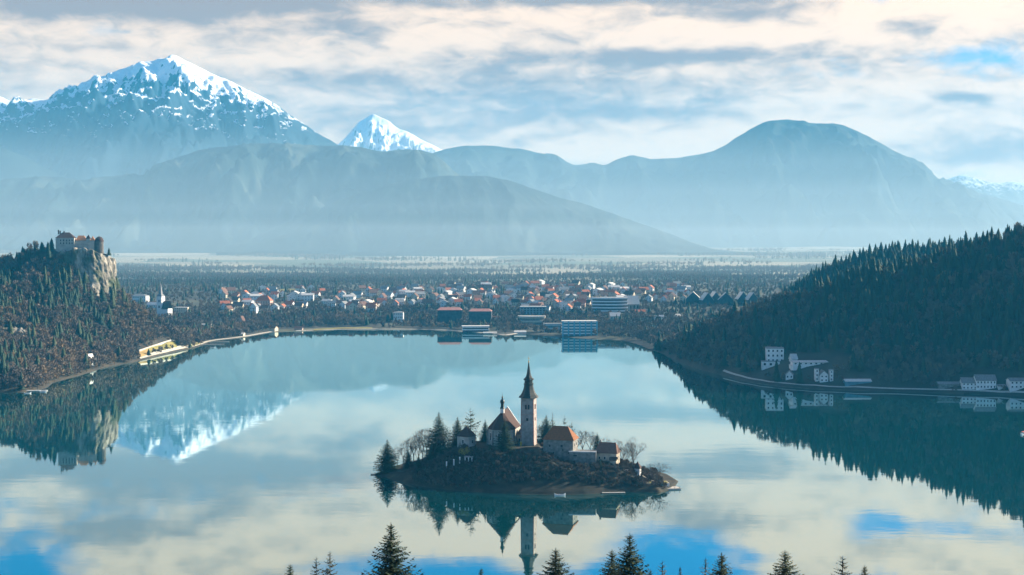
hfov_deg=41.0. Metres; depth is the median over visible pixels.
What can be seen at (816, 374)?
corner tower
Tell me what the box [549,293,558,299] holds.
town house
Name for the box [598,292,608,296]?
town house
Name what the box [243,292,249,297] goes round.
town house
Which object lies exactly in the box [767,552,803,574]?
spruce tree
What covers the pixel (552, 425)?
spruce tree
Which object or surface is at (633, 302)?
hotel
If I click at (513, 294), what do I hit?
town house
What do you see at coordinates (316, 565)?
spruce tree
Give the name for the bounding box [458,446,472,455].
shrub
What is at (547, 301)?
town house
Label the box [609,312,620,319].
inn
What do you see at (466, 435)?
chapel
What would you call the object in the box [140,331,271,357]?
path
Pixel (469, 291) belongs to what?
town house
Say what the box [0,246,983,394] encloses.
ground
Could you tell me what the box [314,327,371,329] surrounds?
lawn
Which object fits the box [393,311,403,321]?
hotel
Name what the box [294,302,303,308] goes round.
town house
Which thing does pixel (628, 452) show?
bare tree
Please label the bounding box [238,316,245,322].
cottage
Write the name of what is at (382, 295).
town house
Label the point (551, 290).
town house
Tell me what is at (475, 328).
lake pavilion
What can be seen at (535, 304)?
town house
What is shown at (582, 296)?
town house
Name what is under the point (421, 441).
bare tree
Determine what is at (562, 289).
town house
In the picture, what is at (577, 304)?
town house
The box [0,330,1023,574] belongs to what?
water
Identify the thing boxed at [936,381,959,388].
shed
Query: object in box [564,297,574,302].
town house
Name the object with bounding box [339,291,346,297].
town house
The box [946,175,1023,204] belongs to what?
mountain
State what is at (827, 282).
conifer tree
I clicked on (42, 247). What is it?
conifer tree
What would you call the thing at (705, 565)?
spruce tree
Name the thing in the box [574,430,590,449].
bare tree
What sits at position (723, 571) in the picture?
spruce tree
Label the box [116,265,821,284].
woods
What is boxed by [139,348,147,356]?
lawn
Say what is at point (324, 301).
town house
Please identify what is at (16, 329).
rock outcrop
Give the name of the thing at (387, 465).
spruce tree
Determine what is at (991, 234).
conifer tree
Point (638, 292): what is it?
town house
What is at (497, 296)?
town house
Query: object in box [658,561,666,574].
spruce tree
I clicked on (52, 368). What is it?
woods
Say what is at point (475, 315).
hotel
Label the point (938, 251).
conifer tree
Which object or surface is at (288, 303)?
town house
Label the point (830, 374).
corner tower
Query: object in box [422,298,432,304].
town house
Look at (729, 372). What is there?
path
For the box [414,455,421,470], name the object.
spruce tree
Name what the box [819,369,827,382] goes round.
lake villa
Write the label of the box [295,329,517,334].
path
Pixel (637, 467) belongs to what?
turret house
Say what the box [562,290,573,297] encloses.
town house
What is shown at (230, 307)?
town house
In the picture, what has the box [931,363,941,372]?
bare tree
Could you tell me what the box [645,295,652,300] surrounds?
town house
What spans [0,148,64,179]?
mountain
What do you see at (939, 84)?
sky
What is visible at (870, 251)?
conifer tree
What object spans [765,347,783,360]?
villa
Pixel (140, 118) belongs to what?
mountain
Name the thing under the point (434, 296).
town house
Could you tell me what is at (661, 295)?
town house
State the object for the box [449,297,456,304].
town house
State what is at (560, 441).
stone house
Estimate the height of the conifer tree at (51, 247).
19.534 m
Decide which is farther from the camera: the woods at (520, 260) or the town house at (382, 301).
the woods at (520, 260)
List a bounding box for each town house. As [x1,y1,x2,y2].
[218,287,226,293]
[219,300,230,304]
[220,291,227,297]
[223,305,233,311]
[226,287,235,293]
[231,292,241,298]
[231,297,240,301]
[233,301,244,308]
[241,299,254,306]
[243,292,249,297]
[249,293,262,300]
[258,285,268,289]
[260,305,269,311]
[263,287,268,294]
[270,291,278,296]
[270,302,279,310]
[271,293,276,299]
[284,300,294,307]
[287,294,295,300]
[290,290,299,297]
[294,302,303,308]
[295,285,304,290]
[296,292,304,299]
[301,292,314,300]
[311,291,320,297]
[321,299,331,305]
[327,300,335,306]
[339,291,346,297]
[339,300,347,307]
[343,294,353,300]
[345,301,355,310]
[353,291,362,297]
[357,285,366,290]
[357,301,366,308]
[365,302,378,309]
[367,304,376,310]
[368,288,377,295]
[379,292,386,297]
[379,299,386,305]
[380,285,388,291]
[383,291,394,298]
[392,300,398,306]
[394,299,403,305]
[396,286,407,292]
[397,294,406,298]
[399,289,409,293]
[405,291,414,296]
[408,299,416,304]
[410,292,418,299]
[415,291,424,296]
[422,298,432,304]
[426,286,434,292]
[431,292,438,299]
[439,300,447,306]
[447,294,458,298]
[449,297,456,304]
[454,299,462,304]
[456,285,465,291]
[457,291,465,298]
[463,294,471,299]
[467,288,475,294]
[472,291,479,294]
[472,295,482,299]
[485,285,493,289]
[486,292,492,298]
[492,294,499,300]
[501,281,508,286]
[501,295,509,302]
[506,288,516,292]
[509,292,516,298]
[511,299,518,304]
[515,285,524,290]
[516,295,523,300]
[520,286,529,292]
[529,303,541,305]
[530,280,539,285]
[532,289,539,295]
[534,296,543,300]
[540,292,549,297]
[545,298,551,304]
[547,288,554,293]
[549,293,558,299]
[552,299,558,306]
[559,287,568,293]
[559,301,569,308]
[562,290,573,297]
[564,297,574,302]
[564,304,571,310]
[569,287,578,293]
[571,279,580,284]
[573,302,580,308]
[577,294,586,299]
[577,298,585,306]
[587,283,595,288]
[593,287,603,294]
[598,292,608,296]
[606,289,616,295]
[608,285,619,289]
[624,290,635,295]
[632,289,641,295]
[636,288,646,295]
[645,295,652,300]
[648,284,654,290]
[658,293,668,300]
[659,285,666,291]
[664,289,676,296]
[668,292,675,299]
[670,283,676,288]
[676,285,686,292]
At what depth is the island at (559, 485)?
893.16 m
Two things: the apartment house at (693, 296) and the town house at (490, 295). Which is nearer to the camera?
the apartment house at (693, 296)
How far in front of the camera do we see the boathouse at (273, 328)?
2361.96 m
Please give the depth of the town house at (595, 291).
2997.49 m
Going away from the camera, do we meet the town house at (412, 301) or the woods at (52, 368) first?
the woods at (52, 368)
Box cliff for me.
[57,247,118,299]
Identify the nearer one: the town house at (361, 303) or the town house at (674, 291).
the town house at (361, 303)
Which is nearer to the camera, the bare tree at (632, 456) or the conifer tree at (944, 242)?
the bare tree at (632, 456)
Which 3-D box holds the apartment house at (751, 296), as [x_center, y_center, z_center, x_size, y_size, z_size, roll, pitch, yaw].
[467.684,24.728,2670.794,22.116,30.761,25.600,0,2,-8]
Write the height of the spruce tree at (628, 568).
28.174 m
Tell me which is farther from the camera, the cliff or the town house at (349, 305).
the town house at (349, 305)
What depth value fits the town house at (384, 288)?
3153.25 m
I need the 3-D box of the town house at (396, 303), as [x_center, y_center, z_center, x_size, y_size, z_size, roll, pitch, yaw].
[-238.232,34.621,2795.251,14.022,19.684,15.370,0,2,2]
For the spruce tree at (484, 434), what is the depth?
960.88 m
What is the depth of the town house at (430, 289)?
3097.67 m
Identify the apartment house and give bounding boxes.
[686,291,699,304]
[699,292,712,304]
[710,291,719,303]
[718,292,732,304]
[735,291,745,304]
[745,292,758,303]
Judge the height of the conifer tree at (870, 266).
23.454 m
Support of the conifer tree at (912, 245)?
on the hill
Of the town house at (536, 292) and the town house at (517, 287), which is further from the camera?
the town house at (517, 287)
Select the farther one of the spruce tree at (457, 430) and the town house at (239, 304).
the town house at (239, 304)
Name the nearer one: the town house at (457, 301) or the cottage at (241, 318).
the cottage at (241, 318)
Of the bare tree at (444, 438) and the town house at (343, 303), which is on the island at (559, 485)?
the bare tree at (444, 438)
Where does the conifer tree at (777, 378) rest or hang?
on the hill at (839, 357)
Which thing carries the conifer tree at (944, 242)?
on the hill
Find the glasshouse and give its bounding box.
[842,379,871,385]
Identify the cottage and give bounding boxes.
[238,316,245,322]
[785,370,793,379]
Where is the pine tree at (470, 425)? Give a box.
[463,408,480,429]
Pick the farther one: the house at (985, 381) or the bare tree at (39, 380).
the bare tree at (39, 380)
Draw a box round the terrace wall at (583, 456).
[569,450,596,465]
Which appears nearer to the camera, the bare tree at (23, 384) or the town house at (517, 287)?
the bare tree at (23, 384)
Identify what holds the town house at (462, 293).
on the ground at (122, 259)
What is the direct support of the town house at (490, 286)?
on the ground at (122, 259)
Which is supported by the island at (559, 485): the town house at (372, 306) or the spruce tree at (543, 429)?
the spruce tree at (543, 429)
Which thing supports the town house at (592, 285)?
on the ground at (122, 259)
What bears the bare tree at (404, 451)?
on the island at (559, 485)
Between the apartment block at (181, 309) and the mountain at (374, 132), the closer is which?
the apartment block at (181, 309)
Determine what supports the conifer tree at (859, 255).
on the hill
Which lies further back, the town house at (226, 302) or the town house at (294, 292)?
the town house at (294, 292)
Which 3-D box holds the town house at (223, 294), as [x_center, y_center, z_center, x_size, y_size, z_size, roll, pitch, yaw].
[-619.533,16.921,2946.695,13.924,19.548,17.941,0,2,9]
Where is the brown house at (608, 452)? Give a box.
[596,440,619,464]
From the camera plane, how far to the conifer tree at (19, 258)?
1937.51 m
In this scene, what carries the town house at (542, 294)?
on the ground at (122, 259)
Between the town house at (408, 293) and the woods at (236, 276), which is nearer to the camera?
the town house at (408, 293)
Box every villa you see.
[250,303,258,312]
[255,295,272,305]
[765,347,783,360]
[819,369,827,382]
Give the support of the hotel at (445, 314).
on the ground at (122, 259)
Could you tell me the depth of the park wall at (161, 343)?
1934.29 m
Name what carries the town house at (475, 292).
on the ground at (122, 259)
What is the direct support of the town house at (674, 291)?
on the ground at (122, 259)
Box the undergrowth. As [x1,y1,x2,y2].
[409,442,667,488]
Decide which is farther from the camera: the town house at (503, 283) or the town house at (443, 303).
the town house at (503, 283)
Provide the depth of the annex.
1568.82 m
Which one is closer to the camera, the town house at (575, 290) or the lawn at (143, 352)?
the lawn at (143, 352)
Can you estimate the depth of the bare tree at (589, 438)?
956.60 m
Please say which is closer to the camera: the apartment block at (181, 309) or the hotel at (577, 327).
the hotel at (577, 327)
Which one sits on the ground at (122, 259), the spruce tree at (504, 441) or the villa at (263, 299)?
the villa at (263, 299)
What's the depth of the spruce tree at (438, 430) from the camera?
947.40 m
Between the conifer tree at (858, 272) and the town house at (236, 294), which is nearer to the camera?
the conifer tree at (858, 272)
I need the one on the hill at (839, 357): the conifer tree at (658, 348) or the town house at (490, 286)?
the conifer tree at (658, 348)
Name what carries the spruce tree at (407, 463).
on the island at (559, 485)
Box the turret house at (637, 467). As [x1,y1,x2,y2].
[633,461,640,475]
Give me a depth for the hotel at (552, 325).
2332.73 m
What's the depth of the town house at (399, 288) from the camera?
3106.55 m
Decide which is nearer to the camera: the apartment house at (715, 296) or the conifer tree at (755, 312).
the conifer tree at (755, 312)
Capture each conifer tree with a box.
[17,253,22,264]
[26,247,30,260]
[39,242,44,251]
[45,243,50,257]
[49,238,54,250]
[655,336,661,350]
[730,300,738,316]
[752,305,756,318]
[774,371,780,381]
[812,278,817,291]
[815,276,822,292]
[822,275,830,289]
[831,277,834,290]
[856,265,859,277]
[857,249,861,261]
[868,244,872,257]
[869,256,872,273]
[875,258,882,276]
[883,244,888,258]
[893,256,896,272]
[901,254,907,271]
[909,239,914,250]
[925,239,931,253]
[936,244,939,256]
[941,237,946,248]
[957,237,963,252]
[963,232,968,250]
[983,230,989,248]
[989,227,993,240]
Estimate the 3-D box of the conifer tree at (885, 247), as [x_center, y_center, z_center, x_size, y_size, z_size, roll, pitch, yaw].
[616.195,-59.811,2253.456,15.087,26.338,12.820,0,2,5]
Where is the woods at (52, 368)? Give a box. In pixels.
[0,240,244,385]
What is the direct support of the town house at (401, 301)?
on the ground at (122, 259)
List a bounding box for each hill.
[0,249,209,391]
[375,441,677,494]
[652,234,1023,395]
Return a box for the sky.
[0,0,1023,182]
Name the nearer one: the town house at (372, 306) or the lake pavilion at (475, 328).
the lake pavilion at (475, 328)
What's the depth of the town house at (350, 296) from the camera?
2895.57 m
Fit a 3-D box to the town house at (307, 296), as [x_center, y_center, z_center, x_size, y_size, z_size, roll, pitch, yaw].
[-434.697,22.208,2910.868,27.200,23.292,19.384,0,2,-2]
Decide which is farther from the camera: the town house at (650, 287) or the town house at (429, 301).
the town house at (650, 287)
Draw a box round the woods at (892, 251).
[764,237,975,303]
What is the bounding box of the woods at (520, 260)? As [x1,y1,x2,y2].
[0,247,872,269]
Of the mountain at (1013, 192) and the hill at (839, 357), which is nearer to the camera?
the hill at (839, 357)
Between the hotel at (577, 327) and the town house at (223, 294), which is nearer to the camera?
the hotel at (577, 327)
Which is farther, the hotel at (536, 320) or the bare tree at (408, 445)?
the hotel at (536, 320)
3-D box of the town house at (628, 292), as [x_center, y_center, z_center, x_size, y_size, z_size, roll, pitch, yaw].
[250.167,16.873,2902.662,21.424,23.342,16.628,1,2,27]
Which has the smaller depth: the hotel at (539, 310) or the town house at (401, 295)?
the hotel at (539, 310)
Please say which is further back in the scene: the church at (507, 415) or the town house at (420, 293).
the town house at (420, 293)
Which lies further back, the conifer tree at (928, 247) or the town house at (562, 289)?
the town house at (562, 289)
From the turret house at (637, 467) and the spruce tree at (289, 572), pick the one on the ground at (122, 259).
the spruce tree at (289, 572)
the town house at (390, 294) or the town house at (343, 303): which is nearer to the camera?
the town house at (343, 303)
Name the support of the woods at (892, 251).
on the hill
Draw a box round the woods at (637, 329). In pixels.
[119,277,802,343]
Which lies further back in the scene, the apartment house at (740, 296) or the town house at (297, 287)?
the town house at (297, 287)
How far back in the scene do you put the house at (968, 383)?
1437.50 m
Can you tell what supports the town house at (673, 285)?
on the ground at (122, 259)
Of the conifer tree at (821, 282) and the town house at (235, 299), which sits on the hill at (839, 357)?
the conifer tree at (821, 282)
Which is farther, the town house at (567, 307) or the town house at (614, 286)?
the town house at (614, 286)
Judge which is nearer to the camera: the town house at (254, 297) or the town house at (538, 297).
the town house at (538, 297)
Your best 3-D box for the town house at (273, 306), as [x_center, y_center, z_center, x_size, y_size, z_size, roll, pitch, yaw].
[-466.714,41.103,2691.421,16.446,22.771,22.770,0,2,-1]
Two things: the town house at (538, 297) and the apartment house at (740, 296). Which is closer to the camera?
the apartment house at (740, 296)
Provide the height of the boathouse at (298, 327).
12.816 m
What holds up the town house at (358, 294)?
on the ground at (122, 259)
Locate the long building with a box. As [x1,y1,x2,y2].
[790,360,827,369]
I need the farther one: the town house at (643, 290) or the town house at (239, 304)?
the town house at (643, 290)
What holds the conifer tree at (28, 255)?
on the hill at (41, 254)
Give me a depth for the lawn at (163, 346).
1946.25 m
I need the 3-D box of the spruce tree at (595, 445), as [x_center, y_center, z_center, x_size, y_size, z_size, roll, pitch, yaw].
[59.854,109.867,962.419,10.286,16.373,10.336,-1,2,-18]
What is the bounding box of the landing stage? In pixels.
[665,486,680,489]
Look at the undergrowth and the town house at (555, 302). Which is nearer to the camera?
the undergrowth
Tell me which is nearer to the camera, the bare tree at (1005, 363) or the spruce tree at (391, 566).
the spruce tree at (391, 566)
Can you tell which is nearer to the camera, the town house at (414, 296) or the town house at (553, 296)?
the town house at (553, 296)
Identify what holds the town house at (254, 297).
on the ground at (122, 259)
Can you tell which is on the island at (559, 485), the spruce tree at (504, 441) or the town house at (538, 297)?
the spruce tree at (504, 441)
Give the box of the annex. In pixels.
[761,360,779,369]
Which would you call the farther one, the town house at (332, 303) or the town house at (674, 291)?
the town house at (674, 291)
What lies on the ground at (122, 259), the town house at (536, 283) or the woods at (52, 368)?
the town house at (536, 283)
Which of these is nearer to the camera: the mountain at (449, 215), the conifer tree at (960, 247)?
the conifer tree at (960, 247)
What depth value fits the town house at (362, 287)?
3174.43 m
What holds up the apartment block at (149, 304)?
on the ground at (122, 259)
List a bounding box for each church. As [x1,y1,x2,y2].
[157,282,172,314]
[487,393,520,445]
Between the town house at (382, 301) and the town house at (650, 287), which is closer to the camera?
the town house at (382, 301)
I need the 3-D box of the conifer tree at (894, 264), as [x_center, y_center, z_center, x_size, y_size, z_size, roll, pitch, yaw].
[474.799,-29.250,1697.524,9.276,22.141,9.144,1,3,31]
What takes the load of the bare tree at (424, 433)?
on the island at (559, 485)
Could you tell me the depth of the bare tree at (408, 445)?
959.77 m
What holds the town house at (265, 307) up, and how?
on the ground at (122, 259)
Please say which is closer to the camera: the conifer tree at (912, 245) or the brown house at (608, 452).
the brown house at (608, 452)
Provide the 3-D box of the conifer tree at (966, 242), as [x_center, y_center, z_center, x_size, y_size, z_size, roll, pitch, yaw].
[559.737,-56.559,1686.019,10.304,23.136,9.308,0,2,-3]
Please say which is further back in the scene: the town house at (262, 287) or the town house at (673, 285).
the town house at (673, 285)
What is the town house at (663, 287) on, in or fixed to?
on the ground at (122, 259)
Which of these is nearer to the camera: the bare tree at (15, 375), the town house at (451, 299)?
the bare tree at (15, 375)
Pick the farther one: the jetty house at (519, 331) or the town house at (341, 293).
the town house at (341, 293)
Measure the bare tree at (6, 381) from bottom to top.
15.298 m
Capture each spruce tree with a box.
[284,565,292,574]
[310,558,323,574]
[320,552,337,574]
[361,524,424,574]
[373,439,400,474]
[400,451,414,468]
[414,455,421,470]
[420,413,453,458]
[425,445,434,462]
[447,417,463,444]
[479,422,486,440]
[492,419,517,450]
[537,417,551,443]
[537,549,573,574]
[549,414,555,428]
[591,550,621,574]
[592,432,601,449]
[607,535,648,574]
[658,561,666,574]
[700,557,709,574]
[708,552,732,574]
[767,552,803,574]
[831,557,851,574]
[860,566,869,574]
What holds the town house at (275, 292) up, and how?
on the ground at (122, 259)
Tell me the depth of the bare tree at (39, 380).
1473.42 m
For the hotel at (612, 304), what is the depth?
2601.95 m
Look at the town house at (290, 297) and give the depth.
2894.05 m
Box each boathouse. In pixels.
[269,326,278,331]
[294,326,303,329]
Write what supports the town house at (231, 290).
on the ground at (122, 259)
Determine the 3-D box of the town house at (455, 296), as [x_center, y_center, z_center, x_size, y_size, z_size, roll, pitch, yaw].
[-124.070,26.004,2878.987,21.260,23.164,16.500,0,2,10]
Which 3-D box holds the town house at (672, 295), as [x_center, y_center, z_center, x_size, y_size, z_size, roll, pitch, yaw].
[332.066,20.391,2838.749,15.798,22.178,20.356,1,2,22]
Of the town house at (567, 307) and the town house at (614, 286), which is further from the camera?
the town house at (614, 286)
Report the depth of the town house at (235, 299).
2826.89 m
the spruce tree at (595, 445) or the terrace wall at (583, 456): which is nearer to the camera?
the terrace wall at (583, 456)
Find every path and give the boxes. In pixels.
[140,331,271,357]
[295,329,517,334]
[723,370,1023,392]
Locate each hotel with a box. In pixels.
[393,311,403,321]
[437,307,461,323]
[469,309,491,322]
[519,316,544,324]
[520,306,545,314]
[543,323,560,330]
[561,320,597,335]
[592,297,627,312]
[624,295,639,310]
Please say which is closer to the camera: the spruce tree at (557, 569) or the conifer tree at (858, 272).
the spruce tree at (557, 569)
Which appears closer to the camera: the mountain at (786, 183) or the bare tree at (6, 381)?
the bare tree at (6, 381)
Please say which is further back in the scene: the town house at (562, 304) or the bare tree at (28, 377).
the town house at (562, 304)
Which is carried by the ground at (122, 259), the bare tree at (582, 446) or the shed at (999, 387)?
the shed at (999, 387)
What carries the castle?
on the cliff
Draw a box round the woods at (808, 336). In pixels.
[653,225,1023,383]
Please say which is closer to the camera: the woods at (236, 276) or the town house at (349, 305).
the town house at (349, 305)
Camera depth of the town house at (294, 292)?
2954.57 m
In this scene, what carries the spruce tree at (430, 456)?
on the island at (559, 485)
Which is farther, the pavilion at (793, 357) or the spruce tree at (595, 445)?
the pavilion at (793, 357)
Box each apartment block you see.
[132,294,148,301]
[146,302,156,307]
[174,307,188,313]
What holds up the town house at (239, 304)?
on the ground at (122, 259)
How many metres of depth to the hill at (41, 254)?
1893.74 m
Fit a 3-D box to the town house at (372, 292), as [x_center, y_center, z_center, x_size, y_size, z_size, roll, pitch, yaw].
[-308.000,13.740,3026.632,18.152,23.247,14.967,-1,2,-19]
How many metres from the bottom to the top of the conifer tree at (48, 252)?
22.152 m
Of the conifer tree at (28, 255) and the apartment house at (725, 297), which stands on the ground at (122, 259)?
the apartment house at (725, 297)
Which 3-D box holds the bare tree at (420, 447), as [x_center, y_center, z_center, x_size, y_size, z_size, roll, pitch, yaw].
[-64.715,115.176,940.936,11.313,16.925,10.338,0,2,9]
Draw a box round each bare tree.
[3,376,11,387]
[10,379,17,386]
[12,370,22,379]
[17,376,28,386]
[23,375,32,386]
[33,373,43,388]
[395,445,413,462]
[399,440,417,456]
[403,433,425,460]
[411,445,424,456]
[412,431,430,459]
[415,428,432,456]
[424,436,441,451]
[437,432,451,446]
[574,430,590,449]
[578,430,597,448]
[619,442,638,464]
[620,436,646,467]
[621,449,637,466]
[643,463,672,479]
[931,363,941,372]
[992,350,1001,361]
[1001,357,1009,370]
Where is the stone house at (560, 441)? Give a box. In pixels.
[542,426,578,460]
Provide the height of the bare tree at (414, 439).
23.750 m
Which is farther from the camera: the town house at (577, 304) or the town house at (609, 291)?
the town house at (609, 291)
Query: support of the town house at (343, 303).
on the ground at (122, 259)
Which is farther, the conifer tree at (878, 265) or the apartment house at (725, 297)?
the apartment house at (725, 297)
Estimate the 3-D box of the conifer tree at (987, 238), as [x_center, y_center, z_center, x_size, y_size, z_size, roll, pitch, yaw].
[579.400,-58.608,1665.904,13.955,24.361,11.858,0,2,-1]
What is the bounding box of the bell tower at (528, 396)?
[519,358,537,445]
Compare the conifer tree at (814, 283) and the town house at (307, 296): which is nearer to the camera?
the conifer tree at (814, 283)
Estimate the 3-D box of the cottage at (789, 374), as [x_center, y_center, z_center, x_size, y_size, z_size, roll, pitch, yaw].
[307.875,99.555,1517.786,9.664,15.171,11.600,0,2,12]
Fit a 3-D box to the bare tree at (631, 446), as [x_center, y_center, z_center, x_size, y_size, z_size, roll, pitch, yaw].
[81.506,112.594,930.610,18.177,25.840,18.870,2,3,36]
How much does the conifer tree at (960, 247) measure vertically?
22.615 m
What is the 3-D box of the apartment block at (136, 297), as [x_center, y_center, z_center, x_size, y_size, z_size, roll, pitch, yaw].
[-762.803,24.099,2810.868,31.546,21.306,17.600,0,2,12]
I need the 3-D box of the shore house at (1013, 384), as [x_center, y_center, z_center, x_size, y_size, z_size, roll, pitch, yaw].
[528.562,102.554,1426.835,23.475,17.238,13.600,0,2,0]
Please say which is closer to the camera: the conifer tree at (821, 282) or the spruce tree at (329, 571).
the spruce tree at (329, 571)
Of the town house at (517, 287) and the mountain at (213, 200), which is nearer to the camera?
the town house at (517, 287)
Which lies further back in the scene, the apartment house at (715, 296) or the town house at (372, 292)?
the town house at (372, 292)
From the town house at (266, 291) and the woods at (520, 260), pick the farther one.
the woods at (520, 260)
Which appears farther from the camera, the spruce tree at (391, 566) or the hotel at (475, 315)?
the hotel at (475, 315)
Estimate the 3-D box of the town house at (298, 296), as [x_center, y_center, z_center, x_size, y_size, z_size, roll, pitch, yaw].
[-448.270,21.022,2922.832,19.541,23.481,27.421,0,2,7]
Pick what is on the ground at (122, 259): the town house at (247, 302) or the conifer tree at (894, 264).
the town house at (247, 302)
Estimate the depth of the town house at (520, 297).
2903.15 m
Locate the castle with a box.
[55,230,103,253]
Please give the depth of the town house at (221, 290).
3012.74 m
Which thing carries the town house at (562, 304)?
on the ground at (122, 259)
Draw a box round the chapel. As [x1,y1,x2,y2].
[457,426,476,446]
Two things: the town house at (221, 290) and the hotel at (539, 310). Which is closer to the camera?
the hotel at (539, 310)
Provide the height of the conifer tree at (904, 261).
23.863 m
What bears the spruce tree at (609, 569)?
on the ground at (122, 259)
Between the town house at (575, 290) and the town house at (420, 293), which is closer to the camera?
the town house at (420, 293)
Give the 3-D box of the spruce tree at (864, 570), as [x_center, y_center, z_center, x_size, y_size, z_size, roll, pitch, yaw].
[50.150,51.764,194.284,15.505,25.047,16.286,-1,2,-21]
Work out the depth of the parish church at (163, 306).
2510.15 m
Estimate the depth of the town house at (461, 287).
3137.70 m
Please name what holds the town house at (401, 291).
on the ground at (122, 259)
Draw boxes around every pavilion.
[462,325,489,331]
[788,354,797,360]
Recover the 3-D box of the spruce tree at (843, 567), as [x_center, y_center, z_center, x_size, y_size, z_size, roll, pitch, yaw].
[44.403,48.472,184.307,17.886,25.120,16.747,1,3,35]
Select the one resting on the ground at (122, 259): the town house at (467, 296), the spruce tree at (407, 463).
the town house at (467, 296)
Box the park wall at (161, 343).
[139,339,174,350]
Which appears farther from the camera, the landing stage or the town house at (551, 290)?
the town house at (551, 290)
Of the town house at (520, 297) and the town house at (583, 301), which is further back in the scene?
the town house at (520, 297)
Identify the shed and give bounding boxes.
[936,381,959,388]
[996,384,1005,389]
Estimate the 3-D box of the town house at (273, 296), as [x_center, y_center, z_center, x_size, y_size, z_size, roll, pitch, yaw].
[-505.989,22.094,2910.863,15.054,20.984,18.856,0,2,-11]
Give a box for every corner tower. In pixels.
[814,368,818,381]
[828,369,832,380]
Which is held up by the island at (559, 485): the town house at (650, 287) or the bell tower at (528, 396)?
the bell tower at (528, 396)
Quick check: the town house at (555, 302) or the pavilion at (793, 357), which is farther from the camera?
the town house at (555, 302)
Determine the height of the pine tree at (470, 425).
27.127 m
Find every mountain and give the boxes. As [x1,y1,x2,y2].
[0,55,336,179]
[0,142,459,252]
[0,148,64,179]
[216,175,771,255]
[338,114,441,152]
[433,119,1023,246]
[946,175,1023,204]
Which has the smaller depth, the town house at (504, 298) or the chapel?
the chapel
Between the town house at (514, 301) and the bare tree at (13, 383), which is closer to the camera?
the bare tree at (13, 383)
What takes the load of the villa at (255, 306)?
on the ground at (122, 259)
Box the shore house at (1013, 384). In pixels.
[1005,378,1023,391]
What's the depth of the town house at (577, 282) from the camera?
3325.75 m
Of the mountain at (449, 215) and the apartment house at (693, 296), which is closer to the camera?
the apartment house at (693, 296)
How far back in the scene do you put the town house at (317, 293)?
2982.13 m
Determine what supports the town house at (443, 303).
on the ground at (122, 259)
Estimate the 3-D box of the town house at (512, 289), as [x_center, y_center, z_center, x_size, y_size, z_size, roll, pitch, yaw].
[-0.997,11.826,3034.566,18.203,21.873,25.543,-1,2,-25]
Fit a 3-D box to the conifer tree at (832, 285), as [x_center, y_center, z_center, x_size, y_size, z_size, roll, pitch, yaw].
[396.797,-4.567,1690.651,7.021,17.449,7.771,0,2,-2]
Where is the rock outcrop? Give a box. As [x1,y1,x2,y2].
[3,327,31,337]
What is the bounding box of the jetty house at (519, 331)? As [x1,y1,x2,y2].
[514,330,525,333]
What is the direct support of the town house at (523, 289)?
on the ground at (122, 259)
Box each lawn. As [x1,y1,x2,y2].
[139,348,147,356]
[148,341,176,352]
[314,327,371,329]
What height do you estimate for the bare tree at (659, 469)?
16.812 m
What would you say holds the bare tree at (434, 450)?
on the island at (559, 485)
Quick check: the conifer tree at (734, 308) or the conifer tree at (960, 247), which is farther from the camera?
the conifer tree at (734, 308)
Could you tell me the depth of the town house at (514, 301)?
2801.82 m
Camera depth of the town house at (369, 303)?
2732.60 m
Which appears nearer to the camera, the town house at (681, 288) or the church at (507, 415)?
the church at (507, 415)
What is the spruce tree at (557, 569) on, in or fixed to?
on the ground at (122, 259)
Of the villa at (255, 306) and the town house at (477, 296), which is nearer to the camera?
the villa at (255, 306)

